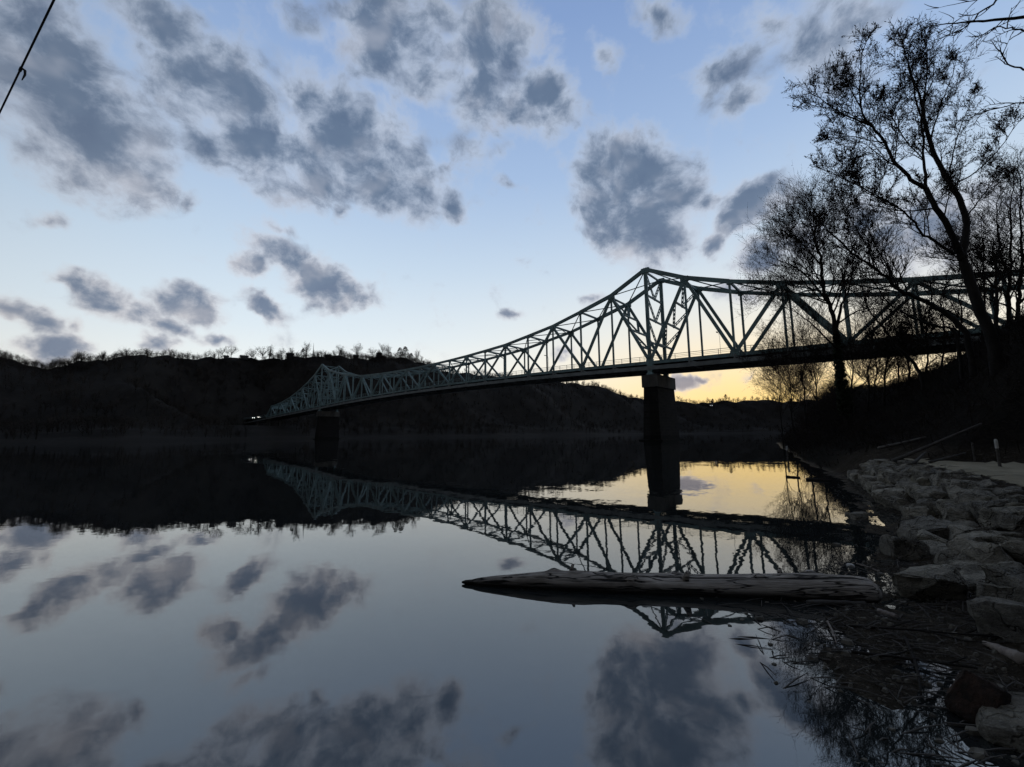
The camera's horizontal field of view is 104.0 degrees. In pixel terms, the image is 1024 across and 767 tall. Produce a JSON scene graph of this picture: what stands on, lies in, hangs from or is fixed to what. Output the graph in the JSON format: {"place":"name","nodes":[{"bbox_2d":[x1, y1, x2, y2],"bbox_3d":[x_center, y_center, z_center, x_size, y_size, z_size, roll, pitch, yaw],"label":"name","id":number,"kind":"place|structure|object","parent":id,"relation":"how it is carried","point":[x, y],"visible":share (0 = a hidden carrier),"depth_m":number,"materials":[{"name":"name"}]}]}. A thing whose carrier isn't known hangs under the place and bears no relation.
{"place":"outdoors","nodes":[
{"label":"outdoors","id":0,"kind":"place"},
{"bbox_2d":[0,355,813,442],"bbox_3d":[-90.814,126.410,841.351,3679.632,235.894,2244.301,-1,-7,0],"label":"hills","id":1,"kind":"structure","parent":0,"point":[281,388],"depth_m":371.24,"materials":[{"name":"plant"}]},
{"bbox_2d":[0,347,815,439],"bbox_3d":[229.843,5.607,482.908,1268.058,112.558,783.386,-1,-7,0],"label":"hillside woods","id":2,"kind":"object","parent":1,"relation":"on","point":[205,420],"visible":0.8,"depth_m":313.76,"materials":[{"name":"plant"}]},
{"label":"utility pole","id":3,"kind":"object","parent":1,"relation":"on","visible":0},
{"bbox_2d":[0,0,54,112],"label":"overhead cable","id":4,"kind":"object","parent":3,"relation":"attached to","point":[31,46],"visible":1,"depth_m":5.54,"materials":[{"name":"black metal"}]},
{"bbox_2d":[0,433,1023,766],"bbox_3d":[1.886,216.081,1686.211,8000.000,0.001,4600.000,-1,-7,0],"label":"river","id":5,"kind":"structure","parent":0,"point":[254,603],"depth_m":4.26,"materials":[{"name":"blue liquid"}]},
{"bbox_2d":[462,564,881,602],"bbox_3d":[1.716,2.386,4.771,4.720,0.386,0.344,-2,-7,7],"label":"drift log","id":6,"kind":"object","parent":5,"relation":"on","point":[810,584],"visible":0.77,"depth_m":4.62,"materials":[{"name":"wood"}]},
{"bbox_2d":[0,0,1023,402],"label":"sky","id":7,"kind":"structure","parent":0,"point":[442,180],"materials":[{"name":"blue"}]},
{"bbox_2d":[777,318,1023,709],"bbox_3d":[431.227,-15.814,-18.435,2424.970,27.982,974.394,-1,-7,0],"label":"riverbank","id":8,"kind":"structure","parent":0,"point":[853,460],"depth_m":12.78,"materials":[{"name":"soil"}]},
{"bbox_2d":[244,267,1023,440],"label":"truss bridge","id":9,"kind":"structure","parent":8,"relation":"on","point":[660,410],"depth_m":111.37,"materials":[{"name":"green paint"}]},
{"bbox_2d":[732,319,834,442],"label":"bare tree","id":10,"kind":"object","parent":8,"relation":"on","point":[772,367],"visible":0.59,"depth_m":42.01,"materials":[{"name":"brown plant"}]},
{"bbox_2d":[746,344,827,448],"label":"bare tree","id":11,"kind":"object","parent":8,"relation":"on","point":[779,397],"visible":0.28,"depth_m":45.01,"materials":[{"name":"brown plant"}]},
{"bbox_2d":[749,304,861,433],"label":"bare tree","id":12,"kind":"object","parent":8,"relation":"on","point":[782,361],"visible":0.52,"depth_m":40.28,"materials":[{"name":"brown plant"}]},
{"bbox_2d":[750,296,864,432],"bbox_3d":[27.218,-2.007,37.319,8.720,14.992,8.790,-1,-7,0],"label":"bare tree","id":13,"kind":"object","parent":8,"relation":"on","point":[818,353],"visible":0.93,"depth_m":37.61,"materials":[{"name":"brown plant"}]},
{"bbox_2d":[731,159,911,429],"bbox_3d":[24.908,-7.294,32.102,15.890,22.460,8.864,-1,-7,0],"label":"bare tree","id":14,"kind":"object","parent":8,"relation":"on","point":[840,374],"visible":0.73,"depth_m":31.45,"materials":[{"name":"brown plant"}]},
{"bbox_2d":[784,288,916,416],"bbox_3d":[30.127,-3.737,35.832,9.903,13.804,7.454,-3,-8,20],"label":"bare tree","id":15,"kind":"object","parent":8,"relation":"on","point":[829,355],"visible":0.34,"depth_m":35.71,"materials":[{"name":"brown plant"}]},
{"bbox_2d":[847,469,862,479],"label":"boulder","id":16,"kind":"object","parent":8,"relation":"on","point":[849,472],"visible":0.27,"depth_m":15.22,"materials":[{"name":"stone"}]},
{"bbox_2d":[845,511,868,519],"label":"boulder","id":17,"kind":"object","parent":8,"relation":"on","point":[861,515],"visible":0.73,"depth_m":8.47,"materials":[{"name":"stone"}]},
{"bbox_2d":[850,473,864,480],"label":"boulder","id":18,"kind":"object","parent":8,"relation":"on","point":[853,476],"visible":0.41,"depth_m":14.69,"materials":[{"name":"stone"}]},
{"bbox_2d":[695,464,1023,766],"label":"twig litter","id":19,"kind":"object","parent":8,"relation":"on","point":[924,608],"visible":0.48,"depth_m":3.46,"materials":[{"name":"brown wood"}]},
{"bbox_2d":[700,465,1023,764],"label":"stone chips","id":20,"kind":"object","parent":8,"relation":"on","point":[980,753],"visible":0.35,"depth_m":3.36,"materials":[{"name":"grey stone"}]},
{"bbox_2d":[859,475,876,489],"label":"boulder","id":21,"kind":"object","parent":8,"relation":"on","point":[864,479],"visible":0.52,"depth_m":12.62,"materials":[{"name":"stone"}]},
{"bbox_2d":[822,306,915,411],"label":"bare tree","id":22,"kind":"object","parent":8,"relation":"on","point":[867,374],"visible":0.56,"depth_m":32.11,"materials":[{"name":"brown plant"}]},
{"bbox_2d":[762,163,976,379],"bbox_3d":[17.430,-5.824,19.775,8.282,11.858,5.149,-5,-8,30],"label":"bare tree","id":23,"kind":"object","parent":8,"relation":"on","point":[889,275],"visible":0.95,"depth_m":19.90,"materials":[{"name":"brown plant"}]},
{"bbox_2d":[865,481,884,492],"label":"boulder","id":24,"kind":"object","parent":8,"relation":"on","point":[868,486],"visible":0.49,"depth_m":11.76,"materials":[{"name":"stone"}]},
{"bbox_2d":[829,237,925,392],"bbox_3d":[22.600,-4.390,24.715,4.324,10.447,4.711,-3,-8,19],"label":"bare tree","id":25,"kind":"object","parent":8,"relation":"on","point":[911,360],"visible":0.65,"depth_m":24.64,"materials":[{"name":"brown plant"}]},
{"bbox_2d":[873,465,890,475],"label":"boulder","id":26,"kind":"object","parent":8,"relation":"on","point":[876,468],"visible":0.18,"depth_m":12.81,"materials":[{"name":"stone"}]},
{"bbox_2d":[871,487,894,503],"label":"boulder","id":27,"kind":"object","parent":8,"relation":"on","point":[874,493],"visible":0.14,"depth_m":10.36,"materials":[{"name":"stone"}]},
{"bbox_2d":[871,484,894,497],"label":"boulder","id":28,"kind":"object","parent":8,"relation":"on","point":[878,486],"visible":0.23,"depth_m":10.82,"materials":[{"name":"stone"}]},
{"bbox_2d":[827,274,939,399],"bbox_3d":[33.082,-4.308,35.814,8.190,12.153,8.419,1,-7,-14],"label":"bare tree","id":29,"kind":"object","parent":8,"relation":"on","point":[874,388],"visible":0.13,"depth_m":36.06,"materials":[{"name":"brown plant"}]},
{"bbox_2d":[876,468,891,482],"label":"boulder","id":30,"kind":"object","parent":8,"relation":"on","point":[880,477],"visible":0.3,"depth_m":12.24,"materials":[{"name":"stone"}]},
{"bbox_2d":[877,608,898,618],"bbox_3d":[3.776,2.317,4.023,0.057,0.062,0.162,1,-7,-15],"label":"stick","id":31,"kind":"object","parent":8,"relation":"on","point":[885,612],"visible":0.89,"depth_m":4.01,"materials":[{"name":"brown wood"}]},
{"bbox_2d":[875,488,913,507],"bbox_3d":[9.330,2.851,9.643,0.676,0.607,0.737,-14,-6,15],"label":"boulder","id":32,"kind":"object","parent":8,"relation":"on","point":[882,496],"visible":0.47,"depth_m":9.69,"materials":[{"name":"stone"}]},
{"bbox_2d":[847,299,950,396],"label":"bare tree","id":33,"kind":"object","parent":8,"relation":"on","point":[904,345],"visible":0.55,"depth_m":29.40,"materials":[{"name":"brown plant"}]},
{"bbox_2d":[850,301,949,406],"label":"bare tree","id":34,"kind":"object","parent":8,"relation":"on","point":[886,370],"visible":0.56,"depth_m":30.01,"materials":[{"name":"brown plant"}]},
{"bbox_2d":[888,472,911,484],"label":"boulder","id":35,"kind":"object","parent":8,"relation":"on","point":[893,478],"visible":0.41,"depth_m":10.87,"materials":[{"name":"stone"}]},
{"bbox_2d":[777,302,1023,468],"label":"thicket","id":36,"kind":"object","parent":8,"relation":"on","point":[829,407],"visible":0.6,"depth_m":27.29,"materials":[{"name":"brown plant"}]},
{"bbox_2d":[838,228,963,383],"bbox_3d":[20.221,-3.977,21.058,4.596,8.720,4.580,-7,-10,42],"label":"bare tree","id":37,"kind":"object","parent":8,"relation":"on","point":[952,330],"visible":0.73,"depth_m":21.14,"materials":[{"name":"brown plant"}]},
{"bbox_2d":[891,465,911,471],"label":"boulder","id":38,"kind":"object","parent":8,"relation":"on","point":[896,468],"visible":0.35,"depth_m":11.83,"materials":[{"name":"stone"}]},
{"bbox_2d":[888,496,915,510],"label":"boulder","id":39,"kind":"object","parent":8,"relation":"on","point":[894,502],"visible":0.49,"depth_m":9.17,"materials":[{"name":"stone"}]},
{"bbox_2d":[877,436,926,448],"bbox_3d":[16.616,2.570,17.141,0.140,0.638,3.048,-2,-7,15],"label":"fallen trunk","id":40,"kind":"object","parent":8,"relation":"on","point":[894,444],"visible":0.92,"depth_m":17.14,"materials":[{"name":"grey wood"}]},
{"bbox_2d":[782,11,1023,378],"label":"bare tree","id":41,"kind":"object","parent":8,"relation":"on","point":[990,334],"visible":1,"depth_m":16.75,"materials":[{"name":"brown plant"}]},
{"bbox_2d":[929,161,976,208],"bbox_3d":[19.252,-8.731,17.639,1.241,2.418,1.348,-1,-7,0],"label":"mistletoe","id":42,"kind":"object","parent":41,"relation":"in","point":[937,182],"visible":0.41,"depth_m":17.53,"materials":[{"name":"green plant"}]},
{"bbox_2d":[879,534,930,559],"bbox_3d":[5.846,2.487,5.957,0.480,0.462,0.383,0,-10,10],"label":"boulder","id":43,"kind":"object","parent":8,"relation":"on","point":[905,548],"visible":0.79,"depth_m":5.84,"materials":[{"name":"stone"}]},
{"bbox_2d":[863,261,949,382],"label":"bare tree","id":44,"kind":"object","parent":8,"relation":"on","point":[873,323],"visible":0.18,"depth_m":33.74,"materials":[{"name":"brown plant"}]},
{"bbox_2d":[895,480,918,486],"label":"boulder","id":45,"kind":"object","parent":8,"relation":"on","point":[903,483],"visible":0.23,"depth_m":10.31,"materials":[{"name":"stone"}]},
{"bbox_2d":[851,649,977,670],"bbox_3d":[3.222,2.206,3.213,0.840,0.036,0.260,-3,-8,17],"label":"stick","id":46,"kind":"object","parent":8,"relation":"on","point":[894,655],"visible":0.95,"depth_m":3.21,"materials":[{"name":"brown wood"}]},
{"bbox_2d":[905,484,927,497],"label":"boulder","id":47,"kind":"object","parent":8,"relation":"on","point":[911,487],"visible":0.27,"depth_m":9.28,"materials":[{"name":"stone"}]},
{"bbox_2d":[835,619,999,642],"bbox_3d":[3.682,2.232,3.632,1.262,0.091,0.389,-3,-8,19],"label":"stick","id":48,"kind":"object","parent":8,"relation":"on","point":[892,627],"visible":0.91,"depth_m":3.59,"materials":[{"name":"brown wood"}]},
{"bbox_2d":[901,507,934,519],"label":"boulder","id":49,"kind":"object","parent":8,"relation":"on","point":[908,511],"visible":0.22,"depth_m":8.02,"materials":[{"name":"stone"}]},
{"bbox_2d":[907,465,931,472],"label":"boulder","id":50,"kind":"object","parent":8,"relation":"on","point":[922,467],"visible":0.41,"depth_m":10.74,"materials":[{"name":"stone"}]},
{"bbox_2d":[863,272,977,379],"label":"bare tree","id":51,"kind":"object","parent":8,"relation":"on","point":[923,345],"visible":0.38,"depth_m":28.10,"materials":[{"name":"brown plant"}]},
{"bbox_2d":[820,303,1023,456],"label":"brush","id":52,"kind":"object","parent":8,"relation":"on","point":[937,414],"visible":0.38,"depth_m":18.11,"materials":[{"name":"brown plant"}]},
{"bbox_2d":[916,476,930,485],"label":"boulder","id":53,"kind":"object","parent":8,"relation":"on","point":[922,481],"visible":0.36,"depth_m":9.60,"materials":[{"name":"stone"}]},
{"bbox_2d":[897,515,954,539],"bbox_3d":[7.068,2.626,6.795,0.782,0.660,0.752,-6,-4,19],"label":"boulder","id":54,"kind":"object","parent":8,"relation":"on","point":[910,527],"visible":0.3,"depth_m":6.75,"materials":[{"name":"stone"}]},
{"bbox_2d":[910,469,942,482],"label":"boulder","id":55,"kind":"object","parent":8,"relation":"on","point":[916,473],"visible":0.41,"depth_m":10.07,"materials":[{"name":"stone"}]},
{"bbox_2d":[916,498,936,506],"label":"boulder","id":56,"kind":"object","parent":8,"relation":"on","point":[922,502],"visible":0.41,"depth_m":8.45,"materials":[{"name":"stone"}]},
{"bbox_2d":[909,486,947,500],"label":"boulder","id":57,"kind":"object","parent":8,"relation":"on","point":[936,492],"visible":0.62,"depth_m":8.64,"materials":[{"name":"stone"}]},
{"bbox_2d":[891,564,969,599],"bbox_3d":[4.756,2.287,4.540,0.780,0.428,0.564,-1,-5,-20],"label":"boulder","id":58,"kind":"object","parent":8,"relation":"on","point":[934,581],"visible":0.88,"depth_m":4.42,"materials":[{"name":"stone"}]},
{"bbox_2d":[881,253,981,369],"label":"bare tree","id":59,"kind":"object","parent":8,"relation":"on","point":[932,332],"visible":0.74,"depth_m":26.48,"materials":[{"name":"brown plant"}]},
{"bbox_2d":[916,529,948,543],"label":"boulder","id":60,"kind":"object","parent":8,"relation":"on","point":[923,534],"visible":0.39,"depth_m":6.31,"materials":[{"name":"stone"}]},
{"bbox_2d":[919,540,945,556],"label":"boulder","id":61,"kind":"object","parent":8,"relation":"on","point":[935,546],"visible":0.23,"depth_m":5.89,"materials":[{"name":"stone"}]},
{"bbox_2d":[891,423,981,461],"bbox_3d":[14.913,2.088,14.043,2.828,1.378,0.140,-2,-7,12],"label":"fallen trunk","id":62,"kind":"object","parent":8,"relation":"on","point":[903,456],"visible":0.94,"depth_m":14.05,"materials":[{"name":"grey wood"}]},
{"bbox_2d":[926,499,956,514],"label":"boulder","id":63,"kind":"object","parent":8,"relation":"on","point":[931,506],"visible":0.19,"depth_m":7.83,"materials":[{"name":"stone"}]},
{"bbox_2d":[938,481,949,491],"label":"boulder","id":64,"kind":"object","parent":8,"relation":"on","point":[944,484],"visible":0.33,"depth_m":8.70,"materials":[{"name":"stone"}]},
{"bbox_2d":[928,452,965,462],"bbox_3d":[13.702,2.326,12.576,2.356,0.271,0.080,3,-8,-24],"label":"fallen trunk","id":65,"kind":"object","parent":8,"relation":"on","point":[936,460],"visible":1,"depth_m":12.39,"materials":[{"name":"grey wood"}]},
{"bbox_2d":[929,472,965,485],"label":"boulder","id":66,"kind":"object","parent":8,"relation":"on","point":[934,479],"visible":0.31,"depth_m":9.09,"materials":[{"name":"stone"}]},
{"bbox_2d":[936,501,961,519],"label":"boulder","id":67,"kind":"object","parent":8,"relation":"on","point":[941,506],"visible":0.2,"depth_m":7.44,"materials":[{"name":"stone"}]},
{"bbox_2d":[933,547,970,564],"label":"boulder","id":68,"kind":"object","parent":8,"relation":"on","point":[944,555],"visible":0.27,"depth_m":5.39,"materials":[{"name":"stone"}]},
{"bbox_2d":[901,229,1003,355],"bbox_3d":[31.041,-5.966,27.971,6.369,9.505,4.406,-1,-7,0],"label":"bare tree","id":69,"kind":"object","parent":8,"relation":"on","point":[955,309],"visible":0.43,"depth_m":27.61,"materials":[{"name":"brown plant"}]},
{"bbox_2d":[946,485,968,499],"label":"boulder","id":70,"kind":"object","parent":8,"relation":"on","point":[954,491],"visible":0.27,"depth_m":7.79,"materials":[{"name":"stone"}]},
{"bbox_2d":[944,507,976,521],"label":"boulder","id":71,"kind":"object","parent":8,"relation":"on","point":[952,514],"visible":0.34,"depth_m":6.90,"materials":[{"name":"stone"}]},
{"bbox_2d":[902,160,1023,336],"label":"bare tree","id":72,"kind":"object","parent":8,"relation":"on","point":[990,284],"visible":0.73,"depth_m":21.99,"materials":[{"name":"brown plant"}]},
{"bbox_2d":[949,479,979,488],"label":"boulder","id":73,"kind":"object","parent":8,"relation":"on","point":[967,484],"visible":0.4,"depth_m":7.97,"materials":[{"name":"stone"}]},
{"bbox_2d":[906,0,1023,128],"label":"bare tree","id":74,"kind":"object","parent":8,"relation":"on","point":[969,21],"visible":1,"depth_m":8.98,"materials":[{"name":"brown plant"}]},
{"bbox_2d":[948,559,981,569],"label":"boulder","id":75,"kind":"object","parent":8,"relation":"on","point":[960,564],"visible":0.2,"depth_m":5.10,"materials":[{"name":"stone"}]},
{"bbox_2d":[953,520,978,526],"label":"boulder","id":76,"kind":"object","parent":8,"relation":"on","point":[967,523],"visible":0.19,"depth_m":6.68,"materials":[{"name":"stone"}]},
{"bbox_2d":[948,524,993,540],"bbox_3d":[7.146,2.423,6.277,0.454,0.440,0.596,-3,-8,21],"label":"boulder","id":77,"kind":"object","parent":8,"relation":"on","point":[954,529],"visible":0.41,"depth_m":6.24,"materials":[{"name":"stone"}]},
{"bbox_2d":[958,565,984,591],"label":"boulder","id":78,"kind":"object","parent":8,"relation":"on","point":[972,575],"visible":0.14,"depth_m":4.80,"materials":[{"name":"stone"}]},
{"bbox_2d":[927,199,1017,337],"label":"bare tree","id":79,"kind":"object","parent":8,"relation":"on","point":[961,277],"visible":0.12,"depth_m":27.87,"materials":[{"name":"brown plant"}]},
{"bbox_2d":[925,156,1023,324],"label":"bare tree","id":80,"kind":"object","parent":8,"relation":"on","point":[1008,284],"visible":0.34,"depth_m":24.13,"materials":[{"name":"brown plant"}]},
{"bbox_2d":[954,489,995,502],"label":"boulder","id":81,"kind":"object","parent":8,"relation":"on","point":[979,495],"visible":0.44,"depth_m":7.31,"materials":[{"name":"stone"}]},
{"bbox_2d":[943,668,1011,724],"bbox_3d":[3.092,2.126,2.662,0.382,0.328,0.258,39,-12,-30],"label":"boulder","id":82,"kind":"object","parent":8,"relation":"on","point":[968,695],"visible":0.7,"depth_m":2.60,"materials":[{"name":"brown stone"}]},
{"bbox_2d":[953,531,1002,543],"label":"boulder","id":83,"kind":"object","parent":8,"relation":"on","point":[979,536],"visible":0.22,"depth_m":5.81,"materials":[{"name":"stone"}]},
{"bbox_2d":[986,530,1022,537],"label":"boulder","id":84,"kind":"object","parent":83,"relation":"on","point":[1011,534],"visible":0.43,"depth_m":5.66,"materials":[{"name":"stone"}]},
{"bbox_2d":[946,538,1015,563],"bbox_3d":[6.105,2.296,5.185,0.561,0.504,0.611,-1,-11,30],"label":"boulder","id":85,"kind":"object","parent":8,"relation":"on","point":[985,553],"visible":0.48,"depth_m":5.09,"materials":[{"name":"stone"}]},
{"bbox_2d":[978,479,997,487],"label":"boulder","id":86,"kind":"object","parent":8,"relation":"on","point":[985,483],"visible":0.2,"depth_m":7.81,"materials":[{"name":"stone"}]},
{"bbox_2d":[956,141,1023,316],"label":"bare tree","id":87,"kind":"object","parent":8,"relation":"on","point":[1018,300],"visible":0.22,"depth_m":26.55,"materials":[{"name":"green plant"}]},
{"bbox_2d":[965,498,1017,520],"bbox_3d":[7.958,2.165,6.582,0.573,0.503,0.631,-16,-23,34],"label":"boulder","id":88,"kind":"object","parent":8,"relation":"on","point":[974,507],"visible":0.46,"depth_m":6.55,"materials":[{"name":"stone"}]},
{"bbox_2d":[961,133,1023,315],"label":"bare tree","id":89,"kind":"object","parent":8,"relation":"on","point":[1019,227],"visible":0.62,"depth_m":22.96,"materials":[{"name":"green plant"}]},
{"bbox_2d":[966,596,1023,642],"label":"boulder","id":90,"kind":"object","parent":8,"relation":"on","point":[1002,619],"visible":0.91,"depth_m":3.46,"materials":[{"name":"stone"}]},
{"bbox_2d":[994,439,1001,466],"bbox_3d":[13.369,2.006,10.996,0.073,0.950,0.073,-1,-7,0],"label":"marker post","id":91,"kind":"object","parent":8,"relation":"on","point":[997,452],"visible":0.87,"depth_m":10.99,"materials":[{"name":"grey wood"}]},
{"bbox_2d":[976,691,1023,753],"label":"boulder","id":92,"kind":"object","parent":8,"relation":"on","point":[1002,725],"visible":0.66,"depth_m":2.41,"materials":[{"name":"stone"}]},
{"bbox_2d":[976,583,1023,602],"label":"boulder","id":93,"kind":"object","parent":8,"relation":"on","point":[1008,593],"visible":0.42,"depth_m":4.25,"materials":[{"name":"stone"}]},
{"bbox_2d":[977,506,1023,526],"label":"boulder","id":94,"kind":"object","parent":8,"relation":"on","point":[986,516],"visible":0.47,"depth_m":6.25,"materials":[{"name":"stone"}]},
{"bbox_2d":[981,561,1023,589],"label":"boulder","id":95,"kind":"object","parent":8,"relation":"on","point":[1007,574],"visible":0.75,"depth_m":4.43,"materials":[{"name":"stone"}]},
{"bbox_2d":[982,641,1023,663],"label":"stick","id":96,"kind":"object","parent":8,"relation":"on","point":[1016,656],"visible":0.94,"depth_m":3.12,"materials":[{"name":"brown wood"}]},
{"bbox_2d":[998,494,1012,498],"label":"boulder","id":97,"kind":"object","parent":8,"relation":"on","point":[1004,496],"visible":0.24,"depth_m":6.83,"materials":[{"name":"stone"}]},
{"bbox_2d":[991,512,1023,530],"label":"boulder","id":98,"kind":"object","parent":8,"relation":"on","point":[1004,521],"visible":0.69,"depth_m":5.91,"materials":[{"name":"stone"}]},
{"bbox_2d":[992,486,1023,494],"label":"boulder","id":99,"kind":"object","parent":8,"relation":"on","point":[998,490],"visible":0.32,"depth_m":7.19,"materials":[{"name":"stone"}]},
{"bbox_2d":[992,535,1023,544],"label":"boulder","id":100,"kind":"object","parent":8,"relation":"on","point":[998,540],"visible":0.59,"depth_m":5.48,"materials":[{"name":"stone"}]},
{"bbox_2d":[999,541,1023,562],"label":"boulder","id":101,"kind":"object","parent":8,"relation":"on","point":[1014,549],"visible":0.7,"depth_m":5.02,"materials":[{"name":"stone"}]},
{"bbox_2d":[1004,502,1023,506],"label":"boulder","id":102,"kind":"object","parent":8,"relation":"on","point":[1014,504],"visible":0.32,"depth_m":6.28,"materials":[{"name":"stone"}]},
{"bbox_2d":[1010,494,1023,499],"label":"boulder","id":103,"kind":"object","parent":8,"relation":"on","point":[1018,496],"visible":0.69,"depth_m":6.57,"materials":[{"name":"stone"}]},
{"bbox_2d":[904,458,1023,485],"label":"path","id":104,"kind":"structure","parent":0,"point":[1012,472],"depth_m":10.68,"materials":[{"name":"grey concrete"}]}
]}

